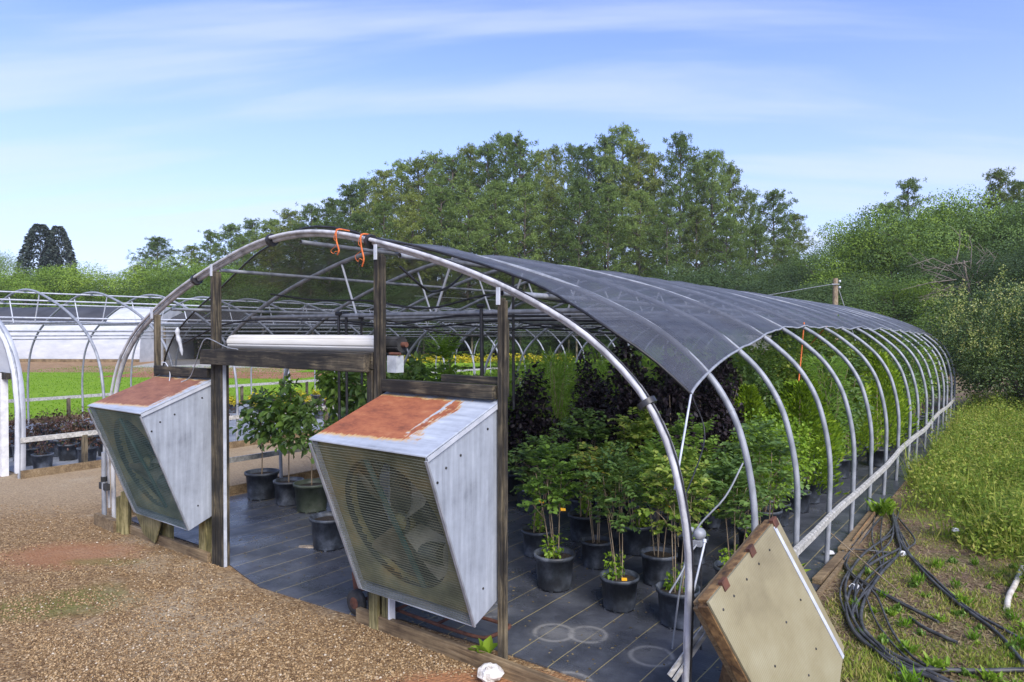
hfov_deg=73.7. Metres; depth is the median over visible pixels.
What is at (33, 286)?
leafy tree
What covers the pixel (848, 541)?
plank
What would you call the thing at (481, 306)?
irrigation riser
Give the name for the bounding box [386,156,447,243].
pine tree
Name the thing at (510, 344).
leafy tree
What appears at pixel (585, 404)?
purple shrub
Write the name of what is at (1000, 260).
leafy tree
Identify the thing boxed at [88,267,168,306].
leafy tree
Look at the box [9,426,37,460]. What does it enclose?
red shrub
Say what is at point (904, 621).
weed tuft
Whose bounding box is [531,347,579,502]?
willowy shrub
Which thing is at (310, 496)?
broadleaf sapling
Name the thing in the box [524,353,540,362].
golden bush
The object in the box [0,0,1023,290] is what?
sky
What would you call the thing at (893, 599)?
irrigation hose
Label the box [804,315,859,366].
green shrub
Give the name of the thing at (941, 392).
end shrub
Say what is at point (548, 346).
nursery shrub
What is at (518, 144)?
pine tree
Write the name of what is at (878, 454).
golden conifer
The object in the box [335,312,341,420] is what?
irrigation riser
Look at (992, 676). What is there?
weed tuft
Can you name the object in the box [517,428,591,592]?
potted tree
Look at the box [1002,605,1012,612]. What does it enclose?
weed tuft
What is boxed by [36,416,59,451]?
red shrub
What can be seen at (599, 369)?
willowy shrub
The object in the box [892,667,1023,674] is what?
irrigation hose
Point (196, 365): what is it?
pale yard
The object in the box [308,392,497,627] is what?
exhaust fan
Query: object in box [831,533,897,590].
thin rod
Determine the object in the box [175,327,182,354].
hanging rag
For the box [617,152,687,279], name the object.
pine tree
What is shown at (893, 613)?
weed tuft
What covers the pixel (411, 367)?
broadleaf sapling
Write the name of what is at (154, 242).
pine tree
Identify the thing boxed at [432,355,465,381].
broadleaf sapling
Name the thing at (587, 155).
pine tree
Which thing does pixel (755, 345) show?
green shrub
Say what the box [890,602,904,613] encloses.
weed tuft
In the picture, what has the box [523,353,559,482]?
willowy shrub
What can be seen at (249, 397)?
flower pot
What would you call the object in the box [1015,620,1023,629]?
weed tuft
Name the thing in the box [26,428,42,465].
red shrub
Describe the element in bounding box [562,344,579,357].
nursery shrub
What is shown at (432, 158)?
pine tree
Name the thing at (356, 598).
hand truck
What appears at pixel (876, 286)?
leafy tree
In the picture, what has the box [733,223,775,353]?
pine tree
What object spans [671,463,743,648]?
riser hose
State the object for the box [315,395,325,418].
red shrub
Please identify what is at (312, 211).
pine tree
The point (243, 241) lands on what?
pine tree
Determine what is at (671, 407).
purple shrub
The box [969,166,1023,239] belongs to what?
pine tree
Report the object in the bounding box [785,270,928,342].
leafy tree
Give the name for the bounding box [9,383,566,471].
pale ground cloth
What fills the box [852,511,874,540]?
split stick
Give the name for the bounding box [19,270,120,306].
leafy tree
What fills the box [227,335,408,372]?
rollup door
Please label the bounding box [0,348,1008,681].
ground
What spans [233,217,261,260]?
pine tree
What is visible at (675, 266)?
leafy tree
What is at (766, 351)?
green shrub
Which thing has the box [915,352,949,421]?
green shrub
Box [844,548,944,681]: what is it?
irrigation hose
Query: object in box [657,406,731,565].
potted tree
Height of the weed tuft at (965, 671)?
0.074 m
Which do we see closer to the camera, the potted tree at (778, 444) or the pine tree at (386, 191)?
the potted tree at (778, 444)
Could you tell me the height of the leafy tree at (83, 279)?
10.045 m
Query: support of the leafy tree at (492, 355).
on the ground at (78, 492)
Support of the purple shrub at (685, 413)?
on the ground fabric
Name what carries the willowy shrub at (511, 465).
on the ground fabric
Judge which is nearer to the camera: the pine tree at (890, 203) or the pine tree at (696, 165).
the pine tree at (890, 203)
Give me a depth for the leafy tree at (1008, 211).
47.25 m
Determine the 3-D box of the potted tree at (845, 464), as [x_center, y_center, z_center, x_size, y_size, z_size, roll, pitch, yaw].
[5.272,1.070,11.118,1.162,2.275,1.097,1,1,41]
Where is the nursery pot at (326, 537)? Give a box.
[309,511,343,551]
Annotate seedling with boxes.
[467,635,497,652]
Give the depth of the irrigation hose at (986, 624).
5.75 m
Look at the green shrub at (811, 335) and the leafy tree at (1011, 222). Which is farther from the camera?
the leafy tree at (1011, 222)
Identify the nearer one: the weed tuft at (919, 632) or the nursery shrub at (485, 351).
the weed tuft at (919, 632)
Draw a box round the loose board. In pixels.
[94,512,115,532]
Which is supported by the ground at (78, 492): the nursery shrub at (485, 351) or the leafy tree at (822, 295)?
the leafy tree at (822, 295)
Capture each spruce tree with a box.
[13,223,64,294]
[37,225,80,289]
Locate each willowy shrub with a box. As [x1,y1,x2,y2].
[475,370,524,469]
[489,361,515,457]
[496,371,518,469]
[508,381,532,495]
[509,353,536,462]
[517,363,552,466]
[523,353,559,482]
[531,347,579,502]
[538,363,569,465]
[549,353,571,440]
[553,362,582,473]
[555,360,583,448]
[581,344,608,402]
[582,364,605,409]
[589,364,621,474]
[593,363,616,406]
[633,351,663,488]
[791,333,814,432]
[800,353,861,493]
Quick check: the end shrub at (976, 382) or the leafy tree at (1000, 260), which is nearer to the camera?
the end shrub at (976, 382)
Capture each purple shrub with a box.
[508,362,569,512]
[556,379,608,510]
[567,350,606,492]
[580,372,617,509]
[598,335,654,531]
[610,380,637,498]
[626,360,666,518]
[646,367,703,545]
[658,375,699,504]
[681,366,743,528]
[696,357,747,513]
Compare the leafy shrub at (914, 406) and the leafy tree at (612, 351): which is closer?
the leafy shrub at (914, 406)
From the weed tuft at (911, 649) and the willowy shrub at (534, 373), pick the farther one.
the willowy shrub at (534, 373)
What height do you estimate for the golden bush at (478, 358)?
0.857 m
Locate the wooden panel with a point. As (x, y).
(760, 611)
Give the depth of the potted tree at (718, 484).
5.93 m
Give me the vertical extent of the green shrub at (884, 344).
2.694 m
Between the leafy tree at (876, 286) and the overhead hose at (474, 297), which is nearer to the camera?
the overhead hose at (474, 297)
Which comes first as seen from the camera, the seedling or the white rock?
the white rock
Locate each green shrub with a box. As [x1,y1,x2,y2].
[706,361,746,479]
[728,346,771,444]
[729,339,785,427]
[730,348,768,383]
[748,340,768,368]
[750,332,790,357]
[750,354,797,419]
[751,329,829,480]
[761,348,822,428]
[768,329,805,371]
[771,330,843,464]
[799,329,824,349]
[801,359,874,483]
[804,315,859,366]
[845,333,893,435]
[850,319,900,417]
[867,331,910,359]
[878,335,934,438]
[887,333,936,435]
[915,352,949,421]
[921,351,947,422]
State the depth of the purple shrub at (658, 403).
8.54 m
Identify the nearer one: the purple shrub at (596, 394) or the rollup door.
the rollup door
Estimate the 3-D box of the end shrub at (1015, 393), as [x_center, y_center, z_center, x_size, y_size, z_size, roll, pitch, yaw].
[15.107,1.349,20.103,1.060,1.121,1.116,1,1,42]
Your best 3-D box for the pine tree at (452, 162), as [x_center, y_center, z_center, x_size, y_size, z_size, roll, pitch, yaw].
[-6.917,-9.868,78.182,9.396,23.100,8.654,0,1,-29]
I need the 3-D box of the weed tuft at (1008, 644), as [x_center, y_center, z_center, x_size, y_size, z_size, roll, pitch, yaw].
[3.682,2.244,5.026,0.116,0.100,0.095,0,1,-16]
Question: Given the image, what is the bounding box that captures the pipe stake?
[99,452,109,514]
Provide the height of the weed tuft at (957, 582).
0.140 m
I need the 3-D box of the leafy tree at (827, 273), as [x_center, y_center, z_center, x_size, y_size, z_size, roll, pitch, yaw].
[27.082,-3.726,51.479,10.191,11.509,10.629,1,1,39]
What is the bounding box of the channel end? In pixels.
[667,626,706,681]
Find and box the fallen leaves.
[175,499,822,678]
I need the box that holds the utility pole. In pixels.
[832,278,840,339]
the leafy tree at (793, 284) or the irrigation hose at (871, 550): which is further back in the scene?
the leafy tree at (793, 284)
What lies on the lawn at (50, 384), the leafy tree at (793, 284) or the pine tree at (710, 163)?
the leafy tree at (793, 284)
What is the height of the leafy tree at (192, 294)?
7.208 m
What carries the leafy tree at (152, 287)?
on the ground at (78, 492)
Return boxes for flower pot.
[229,395,240,412]
[248,392,257,410]
[295,388,305,396]
[302,393,311,403]
[311,387,320,402]
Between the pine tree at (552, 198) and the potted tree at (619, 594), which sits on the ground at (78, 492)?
the pine tree at (552, 198)
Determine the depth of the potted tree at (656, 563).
6.32 m
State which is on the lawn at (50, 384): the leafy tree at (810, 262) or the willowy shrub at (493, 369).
the leafy tree at (810, 262)
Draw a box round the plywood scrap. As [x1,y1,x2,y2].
[136,513,161,542]
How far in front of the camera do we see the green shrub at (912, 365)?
14.70 m
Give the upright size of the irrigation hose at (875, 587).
0.033 m
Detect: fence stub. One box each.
[116,496,120,532]
[121,491,131,534]
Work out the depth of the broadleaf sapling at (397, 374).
10.61 m
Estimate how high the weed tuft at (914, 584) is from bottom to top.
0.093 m
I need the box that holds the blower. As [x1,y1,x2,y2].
[669,527,705,649]
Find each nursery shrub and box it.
[473,341,490,356]
[516,340,538,356]
[540,340,555,355]
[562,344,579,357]
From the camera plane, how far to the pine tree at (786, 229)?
75.34 m
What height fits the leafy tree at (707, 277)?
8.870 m
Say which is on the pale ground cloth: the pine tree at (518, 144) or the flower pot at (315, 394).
the flower pot at (315, 394)
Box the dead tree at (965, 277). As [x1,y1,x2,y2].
[902,228,997,331]
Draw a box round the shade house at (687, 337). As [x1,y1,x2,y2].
[105,225,955,681]
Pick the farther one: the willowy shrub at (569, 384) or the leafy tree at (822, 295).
the leafy tree at (822, 295)
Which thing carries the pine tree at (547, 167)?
on the ground at (78, 492)
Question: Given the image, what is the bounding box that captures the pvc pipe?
[1003,565,1023,611]
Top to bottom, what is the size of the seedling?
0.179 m
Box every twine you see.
[331,228,349,254]
[355,233,367,266]
[798,322,804,380]
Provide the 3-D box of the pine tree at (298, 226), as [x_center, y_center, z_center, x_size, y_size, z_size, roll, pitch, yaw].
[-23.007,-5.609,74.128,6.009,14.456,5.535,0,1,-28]
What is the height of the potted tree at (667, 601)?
1.492 m
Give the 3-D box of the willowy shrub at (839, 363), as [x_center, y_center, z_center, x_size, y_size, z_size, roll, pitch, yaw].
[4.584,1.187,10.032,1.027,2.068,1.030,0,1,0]
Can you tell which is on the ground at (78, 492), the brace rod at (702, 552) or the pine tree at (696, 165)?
the pine tree at (696, 165)
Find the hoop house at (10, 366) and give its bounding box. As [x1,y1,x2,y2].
[0,288,628,478]
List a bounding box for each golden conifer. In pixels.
[724,383,777,507]
[764,379,850,513]
[783,379,845,503]
[820,367,883,470]
[849,350,912,467]
[849,359,922,458]
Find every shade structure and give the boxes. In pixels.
[163,311,191,356]
[457,340,569,356]
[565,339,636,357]
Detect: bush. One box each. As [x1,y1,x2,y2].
[427,356,439,362]
[452,355,460,362]
[459,354,476,362]
[471,353,486,362]
[484,353,496,362]
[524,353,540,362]
[912,263,1023,406]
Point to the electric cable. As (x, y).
(198, 354)
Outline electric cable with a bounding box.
[181,338,237,381]
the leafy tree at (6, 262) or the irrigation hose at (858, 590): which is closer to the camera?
the irrigation hose at (858, 590)
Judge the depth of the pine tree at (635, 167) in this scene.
74.98 m
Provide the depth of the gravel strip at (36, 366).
45.85 m
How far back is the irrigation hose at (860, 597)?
7.03 m
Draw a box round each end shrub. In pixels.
[928,374,953,400]
[958,364,1004,393]
[1003,381,1023,402]
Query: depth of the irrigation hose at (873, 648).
5.81 m
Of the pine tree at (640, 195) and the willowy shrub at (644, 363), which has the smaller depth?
the willowy shrub at (644, 363)
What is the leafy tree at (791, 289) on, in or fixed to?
on the lawn at (50, 384)
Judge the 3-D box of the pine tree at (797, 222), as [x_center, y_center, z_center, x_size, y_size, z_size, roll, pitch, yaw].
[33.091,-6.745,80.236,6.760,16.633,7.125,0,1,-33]
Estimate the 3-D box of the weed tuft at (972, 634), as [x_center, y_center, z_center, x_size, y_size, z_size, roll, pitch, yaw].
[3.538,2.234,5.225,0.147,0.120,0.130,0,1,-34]
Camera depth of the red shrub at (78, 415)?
15.50 m
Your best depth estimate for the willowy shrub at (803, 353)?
14.40 m
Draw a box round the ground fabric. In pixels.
[132,412,954,681]
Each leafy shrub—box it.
[712,405,793,546]
[722,426,815,524]
[748,409,823,526]
[875,381,933,443]
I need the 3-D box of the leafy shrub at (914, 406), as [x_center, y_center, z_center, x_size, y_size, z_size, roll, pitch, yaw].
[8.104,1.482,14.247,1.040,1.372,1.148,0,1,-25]
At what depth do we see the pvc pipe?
6.08 m
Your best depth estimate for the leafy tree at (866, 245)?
48.83 m
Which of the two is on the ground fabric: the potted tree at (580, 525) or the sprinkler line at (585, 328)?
the potted tree at (580, 525)
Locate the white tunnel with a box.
[0,307,182,361]
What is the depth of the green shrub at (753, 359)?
11.86 m
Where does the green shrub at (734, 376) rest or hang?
on the ground fabric
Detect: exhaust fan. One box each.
[87,375,211,530]
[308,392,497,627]
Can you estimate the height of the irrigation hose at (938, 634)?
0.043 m
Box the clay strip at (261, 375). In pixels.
[99,372,324,378]
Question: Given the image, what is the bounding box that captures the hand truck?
[347,572,511,639]
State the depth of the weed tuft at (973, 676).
4.64 m
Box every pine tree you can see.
[120,264,145,281]
[125,235,189,278]
[177,245,208,269]
[187,229,227,282]
[204,222,252,273]
[225,236,254,269]
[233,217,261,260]
[237,218,282,262]
[256,231,277,251]
[258,208,301,237]
[285,202,334,230]
[288,222,308,230]
[297,197,348,228]
[318,217,343,225]
[326,181,368,231]
[336,176,388,237]
[340,212,377,235]
[349,169,413,237]
[363,198,408,239]
[369,158,421,238]
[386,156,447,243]
[386,191,441,243]
[395,149,465,246]
[404,186,470,250]
[417,153,486,252]
[432,143,497,249]
[442,180,492,354]
[452,140,532,256]
[459,180,529,354]
[471,130,540,254]
[486,128,553,260]
[490,178,558,355]
[516,149,568,262]
[520,188,581,353]
[532,144,582,262]
[541,177,617,353]
[553,143,626,269]
[554,142,590,267]
[572,132,633,270]
[577,182,639,273]
[586,122,661,270]
[594,138,681,276]
[609,189,672,276]
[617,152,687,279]
[631,195,696,280]
[645,131,717,273]
[661,205,729,281]
[673,157,724,272]
[674,148,745,269]
[695,164,760,275]
[697,215,752,286]
[721,188,775,277]
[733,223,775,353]
[736,188,807,272]
[763,238,802,277]
[772,213,819,273]
[868,199,903,268]
[884,177,936,226]
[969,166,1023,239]
[992,180,1023,218]
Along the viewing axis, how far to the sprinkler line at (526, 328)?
10.74 m
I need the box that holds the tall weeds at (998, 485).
[886,392,1023,582]
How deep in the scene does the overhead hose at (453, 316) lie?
7.37 m
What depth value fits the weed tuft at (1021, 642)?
5.06 m
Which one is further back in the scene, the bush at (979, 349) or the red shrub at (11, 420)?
the bush at (979, 349)
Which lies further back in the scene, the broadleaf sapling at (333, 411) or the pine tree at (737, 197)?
the pine tree at (737, 197)
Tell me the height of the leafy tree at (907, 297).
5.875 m
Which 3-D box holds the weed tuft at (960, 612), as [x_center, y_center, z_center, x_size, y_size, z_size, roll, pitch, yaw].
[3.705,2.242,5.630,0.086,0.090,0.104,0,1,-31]
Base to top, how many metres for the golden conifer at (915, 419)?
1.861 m
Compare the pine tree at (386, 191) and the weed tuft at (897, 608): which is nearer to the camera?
the weed tuft at (897, 608)
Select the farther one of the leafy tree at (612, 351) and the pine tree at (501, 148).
the pine tree at (501, 148)
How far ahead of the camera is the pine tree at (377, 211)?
70.47 m
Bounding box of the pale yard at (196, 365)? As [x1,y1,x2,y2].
[133,361,265,367]
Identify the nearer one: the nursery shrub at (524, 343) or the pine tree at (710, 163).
the nursery shrub at (524, 343)
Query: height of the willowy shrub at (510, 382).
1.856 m
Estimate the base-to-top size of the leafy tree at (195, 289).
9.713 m
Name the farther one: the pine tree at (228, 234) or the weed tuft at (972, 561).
the pine tree at (228, 234)
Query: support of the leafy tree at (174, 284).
on the ground at (78, 492)
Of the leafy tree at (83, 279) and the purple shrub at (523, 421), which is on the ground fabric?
the purple shrub at (523, 421)
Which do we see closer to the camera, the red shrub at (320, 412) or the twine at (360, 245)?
the twine at (360, 245)
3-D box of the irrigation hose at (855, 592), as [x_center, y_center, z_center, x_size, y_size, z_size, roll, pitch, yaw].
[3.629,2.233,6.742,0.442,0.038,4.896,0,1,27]
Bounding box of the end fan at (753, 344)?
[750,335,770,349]
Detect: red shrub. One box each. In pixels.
[8,411,14,430]
[9,419,29,439]
[9,421,14,456]
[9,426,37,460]
[26,415,47,445]
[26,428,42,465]
[31,439,54,468]
[35,410,54,432]
[36,408,63,434]
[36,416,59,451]
[48,410,78,433]
[49,417,79,456]
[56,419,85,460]
[62,412,90,446]
[68,409,86,430]
[69,406,93,430]
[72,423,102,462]
[84,420,101,450]
[95,428,109,455]
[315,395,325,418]
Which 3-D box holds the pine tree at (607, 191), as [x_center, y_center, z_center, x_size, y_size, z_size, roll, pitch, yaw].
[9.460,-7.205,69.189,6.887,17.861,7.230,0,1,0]
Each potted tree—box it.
[508,431,572,557]
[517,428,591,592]
[547,403,619,542]
[567,435,632,569]
[584,441,656,613]
[607,407,675,556]
[626,429,696,587]
[637,438,717,630]
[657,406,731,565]
[685,378,736,497]
[689,451,776,573]
[717,415,809,536]
[811,337,877,478]
[873,361,920,452]
[898,341,944,430]
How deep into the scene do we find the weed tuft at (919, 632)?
5.30 m
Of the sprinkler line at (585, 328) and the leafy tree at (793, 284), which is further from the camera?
the leafy tree at (793, 284)
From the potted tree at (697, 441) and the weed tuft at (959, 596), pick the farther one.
the potted tree at (697, 441)
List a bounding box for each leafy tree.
[0,249,25,296]
[0,263,94,306]
[0,266,58,306]
[0,271,102,306]
[0,279,41,306]
[1,263,113,306]
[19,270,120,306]
[48,261,162,306]
[60,277,169,306]
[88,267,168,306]
[94,271,209,306]
[126,255,222,307]
[137,260,231,311]
[153,258,241,311]
[153,270,209,307]
[169,281,209,307]
[457,340,493,356]
[459,341,536,356]
[472,340,575,355]
[534,340,606,351]
[538,339,632,358]
[566,339,633,355]
[635,262,731,348]
[651,261,786,292]
[700,278,774,290]
[728,259,816,289]
[730,277,829,350]
[739,251,822,289]
[749,282,861,347]
[753,277,900,350]
[761,266,823,331]
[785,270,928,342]
[792,238,900,286]
[792,239,862,285]
[799,270,959,351]
[800,218,942,299]
[808,204,974,332]
[824,197,1015,315]
[850,277,974,366]
[860,249,1023,363]
[876,183,1012,362]
[896,246,1023,349]
[899,199,1023,287]
[923,201,1023,258]
[929,237,1023,346]
[947,202,1023,352]
[947,245,1023,353]
[973,197,1023,257]
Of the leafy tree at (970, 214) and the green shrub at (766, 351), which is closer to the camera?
the green shrub at (766, 351)
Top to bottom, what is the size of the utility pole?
5.050 m
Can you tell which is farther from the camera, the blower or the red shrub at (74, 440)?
the red shrub at (74, 440)
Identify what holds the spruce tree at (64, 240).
on the ground at (78, 492)
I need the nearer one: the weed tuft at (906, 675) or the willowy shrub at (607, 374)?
the weed tuft at (906, 675)
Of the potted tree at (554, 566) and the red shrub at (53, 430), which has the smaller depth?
the potted tree at (554, 566)
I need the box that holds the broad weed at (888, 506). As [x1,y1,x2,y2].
[864,496,898,515]
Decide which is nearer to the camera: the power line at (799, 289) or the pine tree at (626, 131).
the power line at (799, 289)
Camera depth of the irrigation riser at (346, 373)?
7.73 m
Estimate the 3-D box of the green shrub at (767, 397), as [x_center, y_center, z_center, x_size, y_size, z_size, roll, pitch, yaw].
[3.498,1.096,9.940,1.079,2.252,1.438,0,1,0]
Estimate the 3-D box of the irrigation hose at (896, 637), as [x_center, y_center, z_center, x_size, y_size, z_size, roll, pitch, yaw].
[3.724,2.229,7.028,0.599,0.033,4.950,0,1,25]
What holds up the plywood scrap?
on the ground at (78, 492)
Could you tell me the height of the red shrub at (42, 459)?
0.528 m
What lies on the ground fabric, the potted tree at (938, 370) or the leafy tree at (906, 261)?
the potted tree at (938, 370)
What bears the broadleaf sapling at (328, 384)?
on the ground fabric
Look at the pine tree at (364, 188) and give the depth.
84.84 m
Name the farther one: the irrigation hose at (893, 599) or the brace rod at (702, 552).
the irrigation hose at (893, 599)
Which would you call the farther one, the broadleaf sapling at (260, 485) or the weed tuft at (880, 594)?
the broadleaf sapling at (260, 485)
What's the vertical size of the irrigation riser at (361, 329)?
0.934 m
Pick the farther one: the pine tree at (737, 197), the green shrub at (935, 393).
the pine tree at (737, 197)
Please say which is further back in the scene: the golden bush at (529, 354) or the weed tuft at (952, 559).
the golden bush at (529, 354)
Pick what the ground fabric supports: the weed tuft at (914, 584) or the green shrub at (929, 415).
the green shrub at (929, 415)
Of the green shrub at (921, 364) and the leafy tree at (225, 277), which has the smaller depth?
the green shrub at (921, 364)
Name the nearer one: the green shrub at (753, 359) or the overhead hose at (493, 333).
the overhead hose at (493, 333)
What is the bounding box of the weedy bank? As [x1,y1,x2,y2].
[820,365,1023,681]
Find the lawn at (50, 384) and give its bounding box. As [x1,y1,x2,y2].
[8,358,1008,419]
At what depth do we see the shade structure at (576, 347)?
57.95 m
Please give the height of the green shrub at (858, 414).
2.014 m
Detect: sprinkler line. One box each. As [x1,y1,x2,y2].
[335,319,595,328]
[458,323,598,328]
[547,326,606,329]
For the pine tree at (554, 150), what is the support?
on the ground at (78, 492)
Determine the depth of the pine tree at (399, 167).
83.00 m
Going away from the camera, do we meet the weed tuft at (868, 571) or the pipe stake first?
the weed tuft at (868, 571)
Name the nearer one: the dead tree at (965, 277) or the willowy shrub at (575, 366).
the willowy shrub at (575, 366)
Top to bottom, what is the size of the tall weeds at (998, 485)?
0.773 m
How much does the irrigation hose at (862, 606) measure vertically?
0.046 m
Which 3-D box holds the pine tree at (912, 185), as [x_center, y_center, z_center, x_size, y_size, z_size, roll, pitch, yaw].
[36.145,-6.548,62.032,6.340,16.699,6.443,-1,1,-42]
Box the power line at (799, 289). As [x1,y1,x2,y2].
[770,284,830,294]
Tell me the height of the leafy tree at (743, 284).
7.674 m
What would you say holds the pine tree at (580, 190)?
on the ground at (78, 492)
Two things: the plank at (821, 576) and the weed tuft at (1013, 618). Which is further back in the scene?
the plank at (821, 576)
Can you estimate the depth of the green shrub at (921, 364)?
15.38 m
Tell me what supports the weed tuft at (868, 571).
on the weedy bank
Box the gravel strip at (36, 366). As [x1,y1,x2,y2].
[20,361,302,371]
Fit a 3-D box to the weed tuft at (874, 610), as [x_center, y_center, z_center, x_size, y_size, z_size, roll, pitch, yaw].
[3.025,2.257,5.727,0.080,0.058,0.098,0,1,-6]
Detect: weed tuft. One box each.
[862,566,873,575]
[867,607,879,612]
[876,632,888,643]
[877,588,888,597]
[886,670,900,681]
[887,609,897,616]
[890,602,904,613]
[895,613,914,627]
[895,662,924,681]
[897,639,920,653]
[900,672,914,681]
[904,567,926,584]
[907,579,919,589]
[913,627,925,635]
[916,650,955,671]
[929,556,944,568]
[931,613,947,622]
[947,555,958,564]
[949,576,969,588]
[951,591,977,607]
[954,608,969,618]
[959,665,970,676]
[964,626,981,639]
[967,673,978,678]
[969,556,981,566]
[974,623,984,629]
[975,665,1005,681]
[1000,676,1022,681]
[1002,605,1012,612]
[1004,639,1019,650]
[1007,652,1016,660]
[1008,562,1017,570]
[1008,609,1021,621]
[1009,632,1023,650]
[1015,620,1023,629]
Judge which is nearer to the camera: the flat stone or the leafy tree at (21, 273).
the flat stone
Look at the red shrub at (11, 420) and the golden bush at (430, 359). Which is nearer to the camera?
the red shrub at (11, 420)
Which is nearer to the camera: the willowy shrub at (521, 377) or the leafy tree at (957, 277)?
the willowy shrub at (521, 377)
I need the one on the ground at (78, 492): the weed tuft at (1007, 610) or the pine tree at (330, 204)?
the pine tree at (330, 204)
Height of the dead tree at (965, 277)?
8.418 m
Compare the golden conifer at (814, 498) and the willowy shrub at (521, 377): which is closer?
the golden conifer at (814, 498)
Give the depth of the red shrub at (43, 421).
14.88 m
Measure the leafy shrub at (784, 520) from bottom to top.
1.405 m
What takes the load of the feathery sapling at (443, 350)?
on the ground fabric
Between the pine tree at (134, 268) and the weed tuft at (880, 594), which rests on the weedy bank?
the weed tuft at (880, 594)
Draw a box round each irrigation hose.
[839,507,905,673]
[841,550,944,673]
[843,511,939,622]
[843,531,908,658]
[843,532,919,678]
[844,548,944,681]
[845,502,926,614]
[850,548,888,552]
[851,518,947,681]
[852,515,881,609]
[853,511,921,681]
[854,517,883,612]
[859,513,954,681]
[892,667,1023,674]
[894,515,1023,664]
[897,522,1022,639]
[898,517,915,547]
[908,616,957,644]
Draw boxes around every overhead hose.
[182,314,570,344]
[270,293,567,308]
[386,319,612,336]
[399,266,468,292]
[519,321,602,330]
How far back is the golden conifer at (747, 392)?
9.12 m
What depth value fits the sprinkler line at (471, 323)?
8.33 m
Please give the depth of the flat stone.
7.46 m
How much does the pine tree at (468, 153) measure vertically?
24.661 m
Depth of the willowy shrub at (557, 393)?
12.02 m
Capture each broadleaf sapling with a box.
[229,386,294,500]
[252,373,308,506]
[275,396,333,513]
[311,370,358,424]
[318,376,366,416]
[331,370,397,422]
[363,355,399,483]
[390,362,430,380]
[402,351,442,380]
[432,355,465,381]
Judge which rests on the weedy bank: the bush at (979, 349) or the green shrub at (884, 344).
the bush at (979, 349)
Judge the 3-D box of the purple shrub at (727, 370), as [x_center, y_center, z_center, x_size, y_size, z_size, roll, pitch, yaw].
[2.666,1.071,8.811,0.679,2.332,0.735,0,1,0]
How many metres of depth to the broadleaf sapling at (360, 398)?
9.71 m
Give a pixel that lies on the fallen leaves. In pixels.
(532, 601)
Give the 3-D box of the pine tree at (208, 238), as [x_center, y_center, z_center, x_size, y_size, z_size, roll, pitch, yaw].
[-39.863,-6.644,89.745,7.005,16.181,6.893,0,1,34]
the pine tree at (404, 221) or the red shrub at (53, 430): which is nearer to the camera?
the red shrub at (53, 430)
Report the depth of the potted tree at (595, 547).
6.81 m
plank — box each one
[812,551,846,584]
[838,509,876,551]
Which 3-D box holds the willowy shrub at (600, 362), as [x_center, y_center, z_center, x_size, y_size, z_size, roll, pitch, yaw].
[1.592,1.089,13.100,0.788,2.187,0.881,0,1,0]
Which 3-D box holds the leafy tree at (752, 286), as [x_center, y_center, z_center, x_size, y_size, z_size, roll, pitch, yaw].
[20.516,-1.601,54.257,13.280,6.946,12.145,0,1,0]
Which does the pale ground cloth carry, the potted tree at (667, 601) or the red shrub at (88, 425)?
the red shrub at (88, 425)
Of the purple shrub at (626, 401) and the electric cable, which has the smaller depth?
the electric cable
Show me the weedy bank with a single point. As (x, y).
(876, 528)
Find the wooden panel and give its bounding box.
[693,516,843,681]
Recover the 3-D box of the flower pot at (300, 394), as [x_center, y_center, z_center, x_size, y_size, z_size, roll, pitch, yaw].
[-6.736,1.784,21.645,0.437,0.580,0.441,0,1,0]
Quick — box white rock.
[477,662,503,681]
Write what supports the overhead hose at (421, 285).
hanging from the shade house at (687, 337)
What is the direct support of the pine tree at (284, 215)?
on the ground at (78, 492)
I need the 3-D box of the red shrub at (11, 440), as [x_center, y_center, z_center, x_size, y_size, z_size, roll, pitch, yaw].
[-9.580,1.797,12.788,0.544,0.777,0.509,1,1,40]
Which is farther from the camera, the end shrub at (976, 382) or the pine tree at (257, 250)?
the pine tree at (257, 250)
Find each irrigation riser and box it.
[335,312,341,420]
[342,312,349,415]
[358,317,363,383]
[477,303,485,375]
[483,323,483,375]
[509,275,514,409]
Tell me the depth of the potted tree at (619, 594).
5.76 m
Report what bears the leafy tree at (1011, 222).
on the weedy bank
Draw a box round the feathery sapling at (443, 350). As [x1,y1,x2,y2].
[417,322,479,383]
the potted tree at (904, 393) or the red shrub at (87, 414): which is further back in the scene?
the red shrub at (87, 414)
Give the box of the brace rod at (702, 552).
[694,539,706,591]
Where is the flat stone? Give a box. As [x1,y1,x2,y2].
[299,545,313,547]

